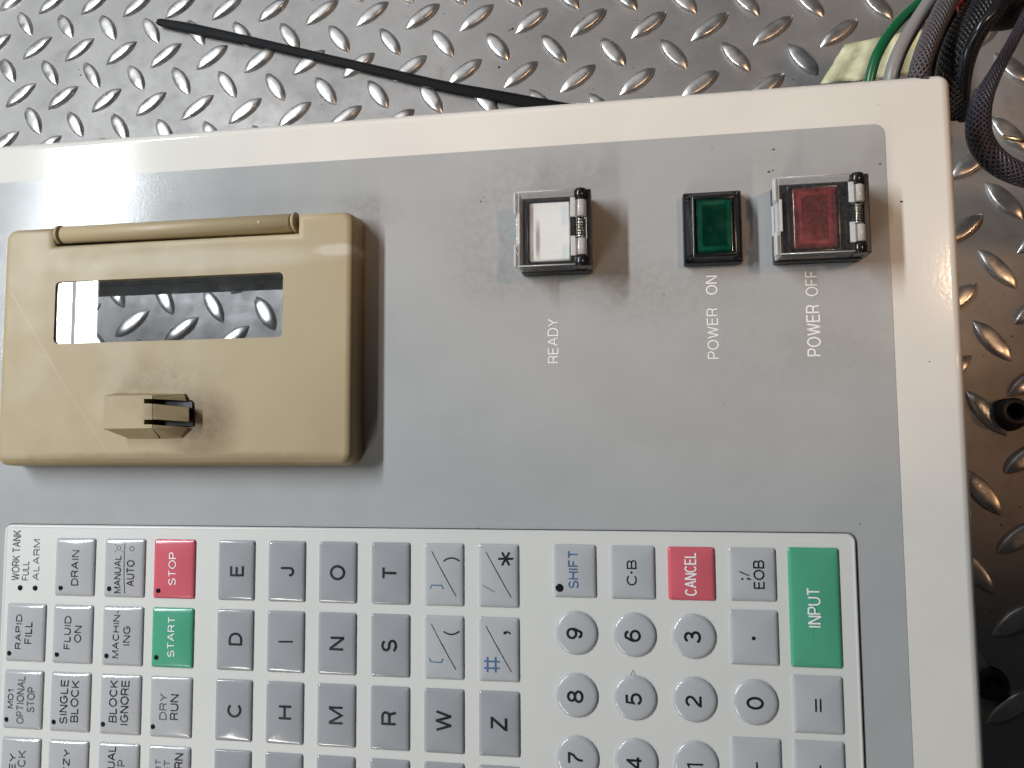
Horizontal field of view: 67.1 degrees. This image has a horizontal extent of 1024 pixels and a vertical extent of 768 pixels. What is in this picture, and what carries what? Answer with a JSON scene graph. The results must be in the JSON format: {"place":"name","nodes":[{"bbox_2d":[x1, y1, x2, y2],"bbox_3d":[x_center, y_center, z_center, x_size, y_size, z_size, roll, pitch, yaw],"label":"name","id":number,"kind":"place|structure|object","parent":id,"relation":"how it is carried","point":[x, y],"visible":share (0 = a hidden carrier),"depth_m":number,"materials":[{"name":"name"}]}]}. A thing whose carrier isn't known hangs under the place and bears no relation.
{"place":"outdoors","nodes":[
{"label":"outdoors","id":0,"kind":"place"},
{"bbox_2d":[0,0,1023,767],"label":"floor","id":1,"kind":"structure","parent":0,"point":[136,66],"depth_m":0.38,"materials":[{"name":"metal"}]},
{"bbox_2d":[156,19,569,106],"bbox_3d":[-0.081,-0.165,0.399,0.257,0.002,0.007,18,81,15],"label":"cable tie","id":2,"kind":"object","parent":1,"relation":"on","point":[464,89],"visible":0.94,"depth_m":0.40,"materials":[{"name":"black plastic"}]},
{"bbox_2d":[0,76,983,767],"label":"control panel","id":3,"kind":"object","parent":1,"relation":"on","point":[616,434],"visible":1,"depth_m":0.23,"materials":[{"name":"beige metal"}]},
{"bbox_2d":[864,0,921,80],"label":"ground wire","id":4,"kind":"object","parent":3,"relation":"attached to","point":[896,25],"visible":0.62,"depth_m":0.25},
{"bbox_2d":[883,0,936,79],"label":"grey cable","id":5,"kind":"object","parent":3,"relation":"attached to","point":[909,34],"visible":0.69,"depth_m":0.25,"materials":[{"name":"grey plastic"}]},
{"bbox_2d":[907,0,959,77],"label":"braided sleeve","id":6,"kind":"object","parent":3,"relation":"attached to","point":[932,32],"visible":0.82,"depth_m":0.24,"materials":[{"name":"grey plastic"}]},
{"bbox_2d":[930,0,965,75],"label":"black cable","id":7,"kind":"object","parent":3,"relation":"attached to","point":[933,68],"visible":0.21,"depth_m":0.26,"materials":[{"name":"rubber"}]},
{"bbox_2d":[956,0,963,12],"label":"red white wire","id":8,"kind":"object","parent":7,"relation":"on","point":[960,5],"visible":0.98,"depth_m":0.25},
{"bbox_2d":[934,0,1012,120],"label":"black cable","id":9,"kind":"object","parent":3,"relation":"attached to","point":[970,14],"visible":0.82,"depth_m":0.24,"materials":[{"name":"black plastic"}]},
{"bbox_2d":[958,0,1006,122],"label":"black cable","id":10,"kind":"object","parent":9,"relation":"on","point":[989,15],"visible":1,"depth_m":0.24,"materials":[{"name":"plastic"}]},
{"bbox_2d":[990,0,1023,31],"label":"black cable","id":11,"kind":"object","parent":9,"relation":"on","point":[1008,18],"visible":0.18,"depth_m":0.26,"materials":[{"name":"rubber"}]},
{"bbox_2d":[965,8,1023,187],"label":"braided sleeve","id":12,"kind":"object","parent":3,"relation":"attached to","point":[991,155],"visible":1,"depth_m":0.24,"materials":[{"name":"black plastic"}]},
{"bbox_2d":[821,29,922,83],"bbox_3d":[0.148,-0.134,0.316,0.042,0.006,0.024,-1,77,11],"label":"masking tape","id":13,"kind":"object","parent":1,"relation":"on","point":[851,61],"visible":0.6,"depth_m":0.32,"materials":[{"name":"beige paper"}]},
{"bbox_2d":[979,666,1009,700],"bbox_3d":[0.175,0.109,0.282,0.012,0.005,0.012,-1,77,11],"label":"bushing","id":14,"kind":"object","parent":1,"relation":"on","point":[994,683],"visible":0.9,"depth_m":0.28,"materials":[{"name":"black rubber"}]},
{"bbox_2d":[992,398,1023,430],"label":"bushing","id":15,"kind":"object","parent":1,"relation":"on","point":[1008,413],"visible":1,"depth_m":0.30,"materials":[{"name":"black rubber"}]},
{"bbox_2d":[1002,135,1023,142],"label":"brass pin","id":16,"kind":"object","parent":1,"relation":"on","point":[1012,138],"visible":1,"depth_m":0.30,"materials":[{"name":"gold metal"}]},
{"bbox_2d":[79,5,1020,612],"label":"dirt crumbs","id":17,"kind":"object","parent":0,"point":[549,89],"visible":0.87,"depth_m":0.38,"materials":[{"name":"soil"}]}
]}

